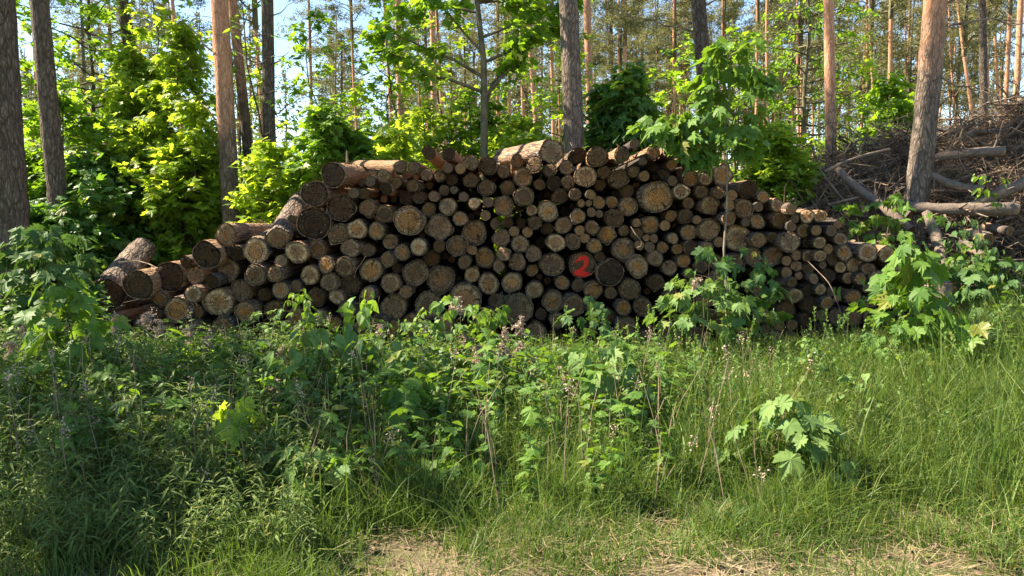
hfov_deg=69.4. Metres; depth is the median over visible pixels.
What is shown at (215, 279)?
log
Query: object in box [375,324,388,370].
dry goldenrod
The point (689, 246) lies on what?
log
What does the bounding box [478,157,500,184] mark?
log
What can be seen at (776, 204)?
log
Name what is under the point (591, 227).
log
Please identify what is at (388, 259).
log
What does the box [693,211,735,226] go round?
log
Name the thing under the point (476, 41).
pine tree
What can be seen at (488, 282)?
log
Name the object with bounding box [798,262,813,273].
log
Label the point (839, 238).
log
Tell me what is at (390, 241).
log
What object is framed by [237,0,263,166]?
pine tree
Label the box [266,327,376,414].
dogwood shoot
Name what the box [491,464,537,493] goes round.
oak seedling
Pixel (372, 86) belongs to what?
young maple tree
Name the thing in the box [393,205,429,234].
log
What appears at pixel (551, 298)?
log
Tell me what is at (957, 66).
pine tree
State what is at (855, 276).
log
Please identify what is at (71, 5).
pine tree
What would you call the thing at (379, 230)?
log
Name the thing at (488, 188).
log
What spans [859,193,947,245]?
maple sapling
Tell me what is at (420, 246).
log
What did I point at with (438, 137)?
maple bush
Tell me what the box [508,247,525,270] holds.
log
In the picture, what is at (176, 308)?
log
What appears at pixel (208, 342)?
dry goldenrod
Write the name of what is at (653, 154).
log
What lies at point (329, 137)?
maple bush
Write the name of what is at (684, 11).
pine tree
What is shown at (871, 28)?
pine tree
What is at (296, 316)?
log
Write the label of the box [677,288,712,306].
log
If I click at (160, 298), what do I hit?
log
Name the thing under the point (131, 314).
log
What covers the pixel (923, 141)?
pine tree
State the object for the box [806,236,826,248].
log
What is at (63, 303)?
maple sapling
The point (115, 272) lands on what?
log
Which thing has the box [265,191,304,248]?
log
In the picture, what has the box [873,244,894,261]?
log
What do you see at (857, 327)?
log
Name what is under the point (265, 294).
log
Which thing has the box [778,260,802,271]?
log
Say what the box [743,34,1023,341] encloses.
brush heap
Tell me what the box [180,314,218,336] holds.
log
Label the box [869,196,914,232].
fallen trunk
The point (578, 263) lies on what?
log
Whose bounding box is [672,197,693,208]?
log
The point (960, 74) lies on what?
pine tree
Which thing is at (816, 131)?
pine tree
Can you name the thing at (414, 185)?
log
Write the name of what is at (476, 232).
log
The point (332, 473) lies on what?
plant
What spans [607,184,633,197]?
log
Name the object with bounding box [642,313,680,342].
log
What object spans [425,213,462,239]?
log
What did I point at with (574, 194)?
log
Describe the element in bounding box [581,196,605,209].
log
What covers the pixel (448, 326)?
log
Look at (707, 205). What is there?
log
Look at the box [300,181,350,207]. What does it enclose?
log
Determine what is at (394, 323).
log
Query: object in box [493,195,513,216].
log
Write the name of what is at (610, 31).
pine tree
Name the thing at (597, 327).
log
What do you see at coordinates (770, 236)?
log
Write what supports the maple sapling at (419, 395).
on the ground at (425, 559)
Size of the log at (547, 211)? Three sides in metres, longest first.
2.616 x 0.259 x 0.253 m
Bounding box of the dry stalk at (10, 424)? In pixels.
[8,374,12,476]
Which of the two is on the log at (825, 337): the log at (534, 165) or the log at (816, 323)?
the log at (816, 323)
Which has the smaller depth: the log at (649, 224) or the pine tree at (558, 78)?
the log at (649, 224)
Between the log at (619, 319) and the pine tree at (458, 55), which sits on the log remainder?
the log at (619, 319)
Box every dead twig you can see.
[118,260,157,268]
[808,261,846,343]
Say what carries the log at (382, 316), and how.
on the log at (369, 332)
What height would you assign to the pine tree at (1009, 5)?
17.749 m
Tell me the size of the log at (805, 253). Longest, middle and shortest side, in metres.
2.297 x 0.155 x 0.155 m
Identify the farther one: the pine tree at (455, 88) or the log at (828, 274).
the pine tree at (455, 88)
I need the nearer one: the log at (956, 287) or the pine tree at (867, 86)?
the log at (956, 287)
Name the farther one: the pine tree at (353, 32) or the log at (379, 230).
the pine tree at (353, 32)
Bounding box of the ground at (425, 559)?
[1,303,1023,575]
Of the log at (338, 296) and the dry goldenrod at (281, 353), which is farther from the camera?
the log at (338, 296)
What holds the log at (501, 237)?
on the log at (503, 253)
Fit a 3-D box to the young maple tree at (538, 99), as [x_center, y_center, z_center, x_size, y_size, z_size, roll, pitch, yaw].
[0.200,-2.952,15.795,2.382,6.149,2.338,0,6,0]
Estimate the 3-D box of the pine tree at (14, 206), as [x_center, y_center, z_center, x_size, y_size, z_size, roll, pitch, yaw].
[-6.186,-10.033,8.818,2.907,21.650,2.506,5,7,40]
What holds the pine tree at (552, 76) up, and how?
on the ground at (425, 559)
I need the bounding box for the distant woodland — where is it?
[19,0,1013,172]
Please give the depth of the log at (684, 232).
8.86 m
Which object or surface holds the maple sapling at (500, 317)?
on the ground at (425, 559)
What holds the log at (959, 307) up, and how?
on the log remainder
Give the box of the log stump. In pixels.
[932,283,953,312]
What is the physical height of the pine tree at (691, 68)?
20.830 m
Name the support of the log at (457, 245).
on the log at (466, 260)
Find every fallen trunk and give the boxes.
[823,148,890,172]
[834,167,912,220]
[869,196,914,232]
[906,113,987,141]
[906,196,1020,222]
[922,210,948,278]
[931,164,988,195]
[934,114,1007,183]
[953,127,1013,143]
[957,239,1023,268]
[963,222,1000,256]
[970,178,1023,219]
[981,219,1013,244]
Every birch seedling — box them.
[774,337,837,400]
[825,372,893,428]
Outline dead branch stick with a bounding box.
[6,394,62,443]
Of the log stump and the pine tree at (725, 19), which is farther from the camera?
the pine tree at (725, 19)
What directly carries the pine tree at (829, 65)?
on the ground at (425, 559)
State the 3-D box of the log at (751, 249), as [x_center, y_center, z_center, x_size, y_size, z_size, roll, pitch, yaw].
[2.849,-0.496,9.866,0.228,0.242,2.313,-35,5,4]
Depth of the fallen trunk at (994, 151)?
10.54 m
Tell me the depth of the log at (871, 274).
8.80 m
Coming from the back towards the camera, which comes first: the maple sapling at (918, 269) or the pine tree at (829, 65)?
the pine tree at (829, 65)
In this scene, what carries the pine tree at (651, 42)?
on the ground at (425, 559)
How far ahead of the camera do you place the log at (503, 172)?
8.90 m
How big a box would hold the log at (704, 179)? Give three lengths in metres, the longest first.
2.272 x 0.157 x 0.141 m
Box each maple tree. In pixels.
[16,0,78,150]
[16,0,200,146]
[82,0,212,142]
[195,20,288,221]
[251,5,375,177]
[334,25,433,164]
[336,0,458,165]
[358,0,597,257]
[383,0,480,165]
[475,8,564,145]
[505,30,602,221]
[646,29,731,157]
[690,19,793,181]
[817,51,908,148]
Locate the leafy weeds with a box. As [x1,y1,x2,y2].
[0,265,1023,514]
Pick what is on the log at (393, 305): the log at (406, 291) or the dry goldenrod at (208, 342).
the log at (406, 291)
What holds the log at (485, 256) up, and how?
on the log remainder
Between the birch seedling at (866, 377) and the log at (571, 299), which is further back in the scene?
the log at (571, 299)
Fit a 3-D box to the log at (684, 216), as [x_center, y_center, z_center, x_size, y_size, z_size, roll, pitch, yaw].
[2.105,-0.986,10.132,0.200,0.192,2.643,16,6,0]
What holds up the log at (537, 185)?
on the log remainder
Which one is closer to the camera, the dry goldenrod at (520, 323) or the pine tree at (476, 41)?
the dry goldenrod at (520, 323)
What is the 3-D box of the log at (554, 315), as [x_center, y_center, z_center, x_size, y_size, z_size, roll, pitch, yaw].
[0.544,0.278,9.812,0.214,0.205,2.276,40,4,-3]
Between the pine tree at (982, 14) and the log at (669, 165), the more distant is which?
the pine tree at (982, 14)
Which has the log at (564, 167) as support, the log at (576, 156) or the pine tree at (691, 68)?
the log at (576, 156)
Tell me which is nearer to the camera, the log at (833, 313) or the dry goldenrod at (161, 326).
the dry goldenrod at (161, 326)
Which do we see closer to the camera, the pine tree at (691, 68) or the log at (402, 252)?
the log at (402, 252)
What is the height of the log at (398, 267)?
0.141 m
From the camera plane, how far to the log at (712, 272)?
8.75 m
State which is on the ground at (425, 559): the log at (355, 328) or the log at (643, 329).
the log at (643, 329)
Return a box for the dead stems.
[0,304,817,513]
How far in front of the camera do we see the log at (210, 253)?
8.66 m
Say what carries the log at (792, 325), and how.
on the log at (790, 333)
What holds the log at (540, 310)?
on the log at (534, 325)
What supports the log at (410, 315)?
on the log at (411, 335)
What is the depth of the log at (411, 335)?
8.88 m
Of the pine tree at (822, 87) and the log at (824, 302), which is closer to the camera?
the log at (824, 302)
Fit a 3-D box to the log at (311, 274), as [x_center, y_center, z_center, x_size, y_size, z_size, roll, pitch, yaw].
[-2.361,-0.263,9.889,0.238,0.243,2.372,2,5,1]
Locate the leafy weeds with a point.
(406, 379)
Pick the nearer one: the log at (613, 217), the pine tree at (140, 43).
the log at (613, 217)
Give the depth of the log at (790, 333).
8.79 m
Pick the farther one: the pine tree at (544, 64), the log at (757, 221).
the pine tree at (544, 64)
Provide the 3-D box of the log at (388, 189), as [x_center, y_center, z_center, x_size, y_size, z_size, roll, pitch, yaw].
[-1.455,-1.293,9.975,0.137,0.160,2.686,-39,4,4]
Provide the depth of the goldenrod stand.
4.11 m
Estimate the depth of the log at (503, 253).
8.65 m
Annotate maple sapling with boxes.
[0,370,51,420]
[12,278,132,387]
[77,363,145,431]
[210,395,267,461]
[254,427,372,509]
[378,379,452,446]
[458,304,510,351]
[534,339,668,431]
[553,296,614,342]
[626,36,785,352]
[642,274,766,353]
[685,246,738,346]
[702,247,792,359]
[709,390,861,498]
[749,265,794,342]
[826,203,869,241]
[833,278,864,349]
[845,236,974,379]
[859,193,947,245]
[866,238,895,248]
[889,311,1007,379]
[937,218,1004,306]
[944,245,1017,318]
[945,254,1023,320]
[969,173,1009,219]
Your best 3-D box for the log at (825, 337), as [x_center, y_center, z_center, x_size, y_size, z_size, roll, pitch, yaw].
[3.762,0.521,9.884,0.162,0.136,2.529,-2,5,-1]
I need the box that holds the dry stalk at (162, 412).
[162,389,165,467]
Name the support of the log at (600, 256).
on the log at (608, 271)
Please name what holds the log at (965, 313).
on the log remainder
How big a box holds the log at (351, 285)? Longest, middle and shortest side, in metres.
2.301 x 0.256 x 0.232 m
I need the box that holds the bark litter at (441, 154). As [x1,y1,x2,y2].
[86,137,983,308]
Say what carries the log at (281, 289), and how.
on the log remainder
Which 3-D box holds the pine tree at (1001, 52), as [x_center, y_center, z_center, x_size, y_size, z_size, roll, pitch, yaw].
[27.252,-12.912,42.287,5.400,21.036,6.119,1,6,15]
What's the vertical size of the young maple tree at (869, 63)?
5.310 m
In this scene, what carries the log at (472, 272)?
on the log at (470, 293)
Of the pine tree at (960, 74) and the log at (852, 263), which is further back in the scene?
the pine tree at (960, 74)
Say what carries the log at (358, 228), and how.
on the log at (353, 247)
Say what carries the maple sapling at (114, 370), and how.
on the ground at (425, 559)
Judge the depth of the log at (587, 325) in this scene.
9.01 m
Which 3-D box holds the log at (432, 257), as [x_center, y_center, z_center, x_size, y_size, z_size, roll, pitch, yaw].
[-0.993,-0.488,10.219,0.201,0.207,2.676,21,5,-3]
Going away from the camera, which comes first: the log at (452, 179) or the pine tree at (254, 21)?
the log at (452, 179)
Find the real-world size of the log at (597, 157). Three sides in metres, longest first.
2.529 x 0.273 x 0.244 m
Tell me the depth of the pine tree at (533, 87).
22.58 m
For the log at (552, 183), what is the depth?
8.76 m
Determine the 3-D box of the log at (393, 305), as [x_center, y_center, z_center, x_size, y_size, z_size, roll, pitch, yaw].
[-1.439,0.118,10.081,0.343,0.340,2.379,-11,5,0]
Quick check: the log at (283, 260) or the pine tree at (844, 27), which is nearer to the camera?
the log at (283, 260)
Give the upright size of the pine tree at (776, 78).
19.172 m
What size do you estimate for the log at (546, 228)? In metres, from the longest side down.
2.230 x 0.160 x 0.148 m
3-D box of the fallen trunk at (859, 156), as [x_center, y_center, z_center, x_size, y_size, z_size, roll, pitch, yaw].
[5.221,-1.905,10.986,1.224,0.408,0.477,-3,6,-30]
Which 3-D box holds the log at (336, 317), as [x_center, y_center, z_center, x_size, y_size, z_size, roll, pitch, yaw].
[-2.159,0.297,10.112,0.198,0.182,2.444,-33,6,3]
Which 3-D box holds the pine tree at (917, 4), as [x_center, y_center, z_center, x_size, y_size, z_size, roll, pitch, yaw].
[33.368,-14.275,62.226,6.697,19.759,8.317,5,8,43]
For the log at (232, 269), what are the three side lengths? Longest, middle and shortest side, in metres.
2.704 x 0.321 x 0.298 m
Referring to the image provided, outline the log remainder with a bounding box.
[96,139,913,345]
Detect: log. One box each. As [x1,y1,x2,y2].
[94,237,155,308]
[104,304,152,322]
[121,267,161,299]
[133,312,161,328]
[145,304,166,321]
[151,289,184,306]
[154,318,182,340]
[155,260,192,291]
[164,294,193,322]
[180,255,196,268]
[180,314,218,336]
[184,283,231,303]
[185,265,217,284]
[192,239,231,267]
[192,302,209,317]
[202,285,239,315]
[205,272,231,287]
[210,313,267,334]
[215,222,272,246]
[217,257,274,282]
[228,241,291,259]
[230,277,292,301]
[234,297,276,321]
[243,229,295,263]
[244,259,275,285]
[258,286,275,300]
[264,290,309,321]
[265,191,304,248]
[266,261,310,281]
[272,276,311,298]
[273,318,301,336]
[274,254,295,266]
[285,239,316,263]
[286,303,318,324]
[290,278,319,292]
[296,207,352,239]
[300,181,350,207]
[300,263,323,284]
[306,285,330,306]
[309,238,340,258]
[314,303,339,323]
[318,252,344,274]
[320,271,343,291]
[321,162,376,187]
[326,194,366,221]
[326,312,355,330]
[327,223,351,244]
[329,287,359,304]
[335,255,377,276]
[338,295,361,317]
[340,237,377,256]
[340,272,380,295]
[347,218,372,238]
[350,160,405,172]
[353,314,372,331]
[359,198,394,217]
[359,256,392,281]
[360,188,388,199]
[360,280,386,302]
[362,242,382,256]
[364,331,389,341]
[368,222,399,239]
[370,312,389,332]
[374,205,400,222]
[376,169,408,183]
[379,249,400,267]
[380,183,414,196]
[380,289,421,319]
[381,272,405,292]
[382,233,418,248]
[387,308,411,334]
[391,177,406,189]
[391,257,413,272]
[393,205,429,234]
[394,240,415,260]
[398,281,425,298]
[399,191,422,206]
[401,306,425,334]
[402,257,442,285]
[405,320,426,347]
[406,179,431,192]
[408,161,427,176]
[410,236,436,255]
[413,191,436,204]
[415,285,453,320]
[420,168,441,184]
[421,145,446,171]
[421,202,442,216]
[423,248,446,266]
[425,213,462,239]
[426,259,461,294]
[428,190,453,202]
[433,238,449,252]
[434,170,451,186]
[435,304,457,335]
[439,185,458,198]
[439,198,461,215]
[442,148,462,166]
[446,173,469,188]
[446,235,470,256]
[449,277,483,315]
[453,211,470,225]
[458,252,474,268]
[462,154,480,174]
[462,219,495,245]
[463,172,481,189]
[465,259,481,282]
[468,198,482,209]
[474,294,502,332]
[475,242,495,267]
[477,179,502,197]
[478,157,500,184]
[478,267,499,294]
[488,276,505,308]
[490,218,500,229]
[492,228,511,246]
[493,139,564,167]
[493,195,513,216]
[493,258,506,272]
[496,164,509,183]
[496,244,511,260]
[501,180,514,196]
[501,267,522,292]
[502,216,515,227]
[504,285,533,325]
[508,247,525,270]
[510,186,533,205]
[511,154,523,173]
[511,167,531,189]
[511,232,528,251]
[516,218,526,228]
[523,275,543,298]
[524,204,537,215]
[524,255,538,276]
[524,310,546,341]
[525,242,541,261]
[526,155,541,179]
[528,216,541,229]
[529,179,545,194]
[532,297,546,320]
[535,200,557,221]
[536,248,564,275]
[538,232,565,251]
[539,222,553,234]
[540,280,561,312]
[541,176,560,191]
[542,163,556,181]
[543,188,567,203]
[544,216,572,233]
[547,310,565,328]
[549,273,569,289]
[555,147,586,167]
[555,160,573,178]
[558,232,580,249]
[559,287,584,316]
[560,175,574,189]
[562,246,596,277]
[564,267,584,291]
[565,188,581,201]
[567,208,585,224]
[568,166,596,189]
[576,146,608,169]
[576,219,599,235]
[576,291,600,311]
[578,311,597,337]
[579,180,605,191]
[580,237,602,252]
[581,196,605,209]
[581,275,602,298]
[584,224,616,244]
[585,209,623,226]
[585,251,605,262]
[585,310,613,339]
[591,256,623,285]
[594,298,616,322]
[595,166,610,179]
[600,169,628,191]
[601,146,629,167]
[602,196,618,208]
[602,285,617,298]
[604,197,637,215]
[606,235,633,261]
[606,294,631,315]
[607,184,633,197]
[609,305,635,336]
[612,253,647,278]
[613,274,640,299]
[614,224,628,235]
[616,146,660,167]
[618,227,642,239]
[619,294,651,316]
[622,165,639,178]
[624,216,658,233]
[627,270,664,291]
[629,313,652,345]
[632,181,673,212]
[638,161,657,172]
[640,168,669,184]
[640,250,662,265]
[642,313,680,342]
[643,285,680,306]
[647,258,677,275]
[648,210,676,221]
[652,231,678,243]
[653,240,668,253]
[655,143,676,163]
[655,298,695,313]
[656,159,677,171]
[658,224,696,240]
[662,252,690,267]
[664,209,692,223]
[664,314,703,343]
[666,243,682,254]
[669,183,689,199]
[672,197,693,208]
[673,274,704,287]
[675,171,698,186]
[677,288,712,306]
[678,240,697,254]
[687,185,708,198]
[687,257,708,272]
[689,196,719,213]
[690,254,721,268]
[691,218,719,240]
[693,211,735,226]
[693,240,713,250]
[693,267,727,283]
[696,163,733,187]
[696,173,711,185]
[697,324,737,345]
[706,306,722,323]
[707,186,725,198]
[713,245,761,265]
[713,251,745,271]
[714,224,749,250]
[723,180,757,198]
[728,276,766,298]
[731,199,753,217]
[741,265,754,273]
[742,273,796,287]
[742,325,785,347]
[744,232,766,247]
[745,190,769,203]
[745,307,768,322]
[746,213,764,228]
[749,230,776,242]
[753,198,783,212]
[757,299,795,318]
[758,245,782,266]
[760,212,787,228]
[764,231,800,252]
[766,284,803,302]
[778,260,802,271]
[780,203,796,215]
[781,329,797,341]
[783,319,798,330]
[786,223,809,237]
[792,308,812,327]
[793,295,817,312]
[794,281,812,295]
[794,326,820,339]
[796,209,814,223]
[797,248,811,261]
[797,272,818,284]
[798,237,809,247]
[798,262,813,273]
[801,248,826,261]
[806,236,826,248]
[808,232,848,244]
[810,283,826,295]
[811,294,833,309]
[811,308,827,321]
[811,319,830,332]
[812,210,826,221]
[813,268,835,283]
[818,282,861,304]
[818,331,838,340]
[825,253,837,265]
[826,261,846,272]
[827,307,842,325]
[831,244,852,261]
[831,322,849,334]
[832,303,861,325]
[833,271,851,283]
[834,302,874,324]
[841,257,862,271]
[842,271,866,284]
[845,241,877,261]
[847,326,863,334]
[858,262,875,274]
[858,292,876,307]
[858,323,882,335]
[865,270,882,284]
[867,261,898,270]
[869,313,892,327]
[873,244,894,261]
[886,311,909,321]
[904,305,928,315]
[923,280,958,291]
[953,302,966,312]
[953,307,982,316]
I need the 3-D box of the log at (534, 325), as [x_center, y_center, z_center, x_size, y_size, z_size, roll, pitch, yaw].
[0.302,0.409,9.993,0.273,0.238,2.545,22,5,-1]
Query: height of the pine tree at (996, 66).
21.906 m
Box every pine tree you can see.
[0,0,33,327]
[16,0,77,148]
[28,0,121,99]
[29,0,68,282]
[65,0,161,136]
[98,0,214,130]
[116,0,134,48]
[117,2,206,100]
[170,0,183,128]
[182,0,247,222]
[228,0,257,207]
[235,0,325,194]
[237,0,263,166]
[274,0,349,129]
[298,30,392,130]
[319,0,382,129]
[373,28,430,134]
[383,1,392,120]
[389,0,464,129]
[395,0,403,118]
[410,13,477,143]
[430,11,437,134]
[435,10,445,145]
[440,0,494,146]
[446,1,541,122]
[452,43,503,126]
[457,0,518,130]
[493,0,560,132]
[499,0,582,139]
[518,23,562,130]
[525,1,614,110]
[526,25,539,129]
[528,0,596,141]
[559,0,583,201]
[561,39,612,124]
[579,0,654,87]
[580,0,659,83]
[583,0,592,130]
[592,0,669,68]
[593,29,663,90]
[593,36,622,82]
[603,0,678,107]
[612,0,716,154]
[614,31,667,99]
[619,0,691,107]
[628,0,721,113]
[646,7,695,115]
[652,0,725,113]
[658,0,724,112]
[681,0,764,160]
[687,0,778,166]
[691,14,732,109]
[726,25,794,140]
[735,0,811,124]
[739,10,791,124]
[751,0,838,130]
[754,0,861,143]
[760,41,810,130]
[765,0,769,126]
[768,0,834,136]
[770,0,860,152]
[780,14,855,155]
[805,0,879,127]
[806,57,854,132]
[816,0,953,105]
[823,0,836,162]
[839,37,886,123]
[845,0,902,131]
[847,0,914,98]
[847,0,978,116]
[852,41,914,128]
[858,0,957,93]
[862,0,948,127]
[896,0,1014,120]
[898,0,1023,248]
[899,0,1015,126]
[917,0,1022,127]
[940,0,999,127]
[940,4,1000,120]
[954,0,1016,111]
[961,0,1023,119]
[975,21,1023,112]
[986,0,1017,101]
[1013,0,1023,94]
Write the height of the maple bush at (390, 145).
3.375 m
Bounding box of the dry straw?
[1,445,1023,575]
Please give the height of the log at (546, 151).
0.306 m
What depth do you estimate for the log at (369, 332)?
8.77 m
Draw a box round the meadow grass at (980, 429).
[0,273,1023,575]
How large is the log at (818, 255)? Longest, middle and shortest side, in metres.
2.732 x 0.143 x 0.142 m
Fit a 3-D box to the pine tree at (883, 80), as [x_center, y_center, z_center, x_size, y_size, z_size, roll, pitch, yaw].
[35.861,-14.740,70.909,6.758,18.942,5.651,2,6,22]
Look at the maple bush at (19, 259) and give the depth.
8.40 m
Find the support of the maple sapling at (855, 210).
on the ground at (425, 559)
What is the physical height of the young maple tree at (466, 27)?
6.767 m
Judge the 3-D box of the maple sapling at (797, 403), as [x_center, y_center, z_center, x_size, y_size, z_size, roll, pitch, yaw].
[1.646,0.918,4.343,0.708,0.646,0.756,-4,7,-32]
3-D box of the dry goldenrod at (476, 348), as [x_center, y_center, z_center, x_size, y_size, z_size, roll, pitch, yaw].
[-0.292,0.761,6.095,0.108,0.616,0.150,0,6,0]
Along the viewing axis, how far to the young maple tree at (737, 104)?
15.69 m
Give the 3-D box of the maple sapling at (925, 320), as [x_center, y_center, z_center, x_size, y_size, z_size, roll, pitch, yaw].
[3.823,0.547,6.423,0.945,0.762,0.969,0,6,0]
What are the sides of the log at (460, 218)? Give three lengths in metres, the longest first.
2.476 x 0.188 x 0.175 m
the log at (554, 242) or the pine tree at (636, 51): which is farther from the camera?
the pine tree at (636, 51)
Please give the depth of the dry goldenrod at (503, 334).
6.46 m
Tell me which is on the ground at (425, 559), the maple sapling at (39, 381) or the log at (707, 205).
the maple sapling at (39, 381)
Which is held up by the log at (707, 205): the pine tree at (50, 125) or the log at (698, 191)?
the log at (698, 191)
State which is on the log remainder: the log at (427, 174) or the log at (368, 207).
the log at (427, 174)
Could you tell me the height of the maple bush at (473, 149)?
3.977 m
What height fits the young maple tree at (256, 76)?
5.773 m
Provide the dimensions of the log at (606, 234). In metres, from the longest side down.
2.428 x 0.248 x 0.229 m
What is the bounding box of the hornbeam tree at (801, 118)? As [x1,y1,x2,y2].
[731,0,881,161]
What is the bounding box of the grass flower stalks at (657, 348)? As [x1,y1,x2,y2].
[303,287,1023,491]
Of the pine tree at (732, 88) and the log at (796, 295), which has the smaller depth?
the log at (796, 295)
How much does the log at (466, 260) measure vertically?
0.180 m
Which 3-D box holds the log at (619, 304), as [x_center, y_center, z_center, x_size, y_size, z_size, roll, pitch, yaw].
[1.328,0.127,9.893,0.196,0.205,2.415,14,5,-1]
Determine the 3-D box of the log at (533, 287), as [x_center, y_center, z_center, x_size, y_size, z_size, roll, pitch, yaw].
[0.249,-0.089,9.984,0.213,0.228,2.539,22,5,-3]
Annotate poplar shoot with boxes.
[398,314,452,386]
[413,295,498,383]
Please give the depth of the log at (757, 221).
8.79 m
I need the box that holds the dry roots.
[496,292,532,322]
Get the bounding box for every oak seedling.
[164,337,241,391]
[415,457,489,494]
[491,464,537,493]
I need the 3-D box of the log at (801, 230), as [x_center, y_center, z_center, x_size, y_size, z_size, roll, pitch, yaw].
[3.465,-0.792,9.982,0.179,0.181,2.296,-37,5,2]
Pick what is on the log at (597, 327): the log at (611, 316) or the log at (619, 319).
the log at (611, 316)
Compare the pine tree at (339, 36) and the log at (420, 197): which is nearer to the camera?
the log at (420, 197)
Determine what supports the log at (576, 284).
on the log remainder
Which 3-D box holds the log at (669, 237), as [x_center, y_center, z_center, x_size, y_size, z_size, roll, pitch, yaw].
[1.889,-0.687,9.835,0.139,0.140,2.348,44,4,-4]
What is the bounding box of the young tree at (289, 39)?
[167,0,321,177]
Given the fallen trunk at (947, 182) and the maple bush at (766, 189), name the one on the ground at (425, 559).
the maple bush at (766, 189)
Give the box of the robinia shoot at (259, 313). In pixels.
[240,309,290,350]
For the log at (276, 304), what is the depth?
8.91 m
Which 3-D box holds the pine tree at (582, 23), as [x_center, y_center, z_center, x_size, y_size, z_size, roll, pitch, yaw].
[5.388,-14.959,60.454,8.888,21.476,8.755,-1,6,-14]
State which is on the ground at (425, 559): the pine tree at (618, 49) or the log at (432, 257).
the pine tree at (618, 49)
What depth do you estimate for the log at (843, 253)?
8.78 m
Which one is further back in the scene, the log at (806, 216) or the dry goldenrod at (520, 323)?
the log at (806, 216)
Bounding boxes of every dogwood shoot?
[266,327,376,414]
[276,288,324,341]
[318,290,394,394]
[345,333,421,412]
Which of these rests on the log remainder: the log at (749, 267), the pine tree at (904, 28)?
the log at (749, 267)
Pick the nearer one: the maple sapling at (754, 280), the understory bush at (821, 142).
the maple sapling at (754, 280)
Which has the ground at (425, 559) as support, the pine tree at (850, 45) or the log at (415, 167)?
the pine tree at (850, 45)
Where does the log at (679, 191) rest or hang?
on the log remainder
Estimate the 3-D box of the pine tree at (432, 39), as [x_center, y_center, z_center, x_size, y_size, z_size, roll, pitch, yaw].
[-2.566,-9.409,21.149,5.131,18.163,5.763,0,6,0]
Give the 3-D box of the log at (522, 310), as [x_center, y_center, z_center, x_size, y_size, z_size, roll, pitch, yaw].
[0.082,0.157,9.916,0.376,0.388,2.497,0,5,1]
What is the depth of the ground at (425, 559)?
3.47 m
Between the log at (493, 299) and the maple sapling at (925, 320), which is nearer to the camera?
the maple sapling at (925, 320)
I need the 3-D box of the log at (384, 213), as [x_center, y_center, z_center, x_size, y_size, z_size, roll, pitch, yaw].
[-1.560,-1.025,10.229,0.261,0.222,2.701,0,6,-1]
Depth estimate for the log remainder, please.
9.24 m
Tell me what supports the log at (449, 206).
on the log at (440, 226)
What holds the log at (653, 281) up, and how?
on the log remainder
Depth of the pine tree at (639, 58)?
60.23 m
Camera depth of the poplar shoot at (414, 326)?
6.22 m
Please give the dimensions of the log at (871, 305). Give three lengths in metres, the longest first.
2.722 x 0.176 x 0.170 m
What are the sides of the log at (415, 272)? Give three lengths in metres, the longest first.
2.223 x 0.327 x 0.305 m
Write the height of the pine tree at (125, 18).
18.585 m
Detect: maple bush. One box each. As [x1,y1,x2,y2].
[0,223,107,338]
[22,89,140,231]
[29,146,168,293]
[64,15,259,279]
[128,91,248,266]
[222,133,304,223]
[281,95,375,208]
[354,110,432,175]
[405,99,475,287]
[446,88,518,302]
[479,115,565,275]
[583,61,665,292]
[736,168,803,207]
[740,118,834,209]
[843,69,915,159]
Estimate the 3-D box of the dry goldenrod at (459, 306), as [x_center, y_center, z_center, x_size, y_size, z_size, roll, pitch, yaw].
[-0.493,0.532,6.683,0.119,0.934,0.172,-1,6,-9]
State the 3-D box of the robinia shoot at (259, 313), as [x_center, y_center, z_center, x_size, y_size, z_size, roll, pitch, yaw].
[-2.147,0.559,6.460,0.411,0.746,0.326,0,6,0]
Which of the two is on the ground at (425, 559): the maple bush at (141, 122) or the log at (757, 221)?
the maple bush at (141, 122)
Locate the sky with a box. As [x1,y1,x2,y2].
[16,0,1023,179]
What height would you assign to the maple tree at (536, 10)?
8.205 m
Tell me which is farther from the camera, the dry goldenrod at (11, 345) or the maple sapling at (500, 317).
the maple sapling at (500, 317)
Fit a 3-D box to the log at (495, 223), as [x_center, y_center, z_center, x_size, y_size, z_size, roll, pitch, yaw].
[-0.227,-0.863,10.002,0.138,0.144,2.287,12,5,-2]
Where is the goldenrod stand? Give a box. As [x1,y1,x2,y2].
[0,313,1022,575]
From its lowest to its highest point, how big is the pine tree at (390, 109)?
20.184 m
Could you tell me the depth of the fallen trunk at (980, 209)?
9.96 m
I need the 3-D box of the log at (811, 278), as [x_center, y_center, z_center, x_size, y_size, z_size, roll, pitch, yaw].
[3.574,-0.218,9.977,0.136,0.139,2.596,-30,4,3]
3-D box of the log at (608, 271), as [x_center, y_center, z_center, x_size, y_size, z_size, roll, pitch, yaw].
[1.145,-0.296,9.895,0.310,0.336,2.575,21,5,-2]
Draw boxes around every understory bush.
[239,146,297,220]
[722,155,746,177]
[730,165,747,179]
[807,136,848,169]
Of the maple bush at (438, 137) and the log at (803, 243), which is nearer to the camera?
the log at (803, 243)
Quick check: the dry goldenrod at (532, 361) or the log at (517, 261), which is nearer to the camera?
the dry goldenrod at (532, 361)
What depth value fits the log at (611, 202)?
8.89 m
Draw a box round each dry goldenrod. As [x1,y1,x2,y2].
[3,340,22,360]
[10,321,31,385]
[111,311,117,345]
[136,311,152,356]
[150,319,164,349]
[181,324,195,393]
[203,336,214,369]
[256,337,274,356]
[268,379,284,415]
[277,345,288,364]
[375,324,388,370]
[451,296,462,352]
[461,331,474,352]
[471,344,481,365]
[498,327,508,352]
[499,343,514,363]
[511,315,526,368]
[512,340,525,385]
[524,357,538,376]
[556,363,568,384]
[690,277,702,317]
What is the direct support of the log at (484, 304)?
on the log remainder
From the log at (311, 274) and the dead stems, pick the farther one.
the log at (311, 274)

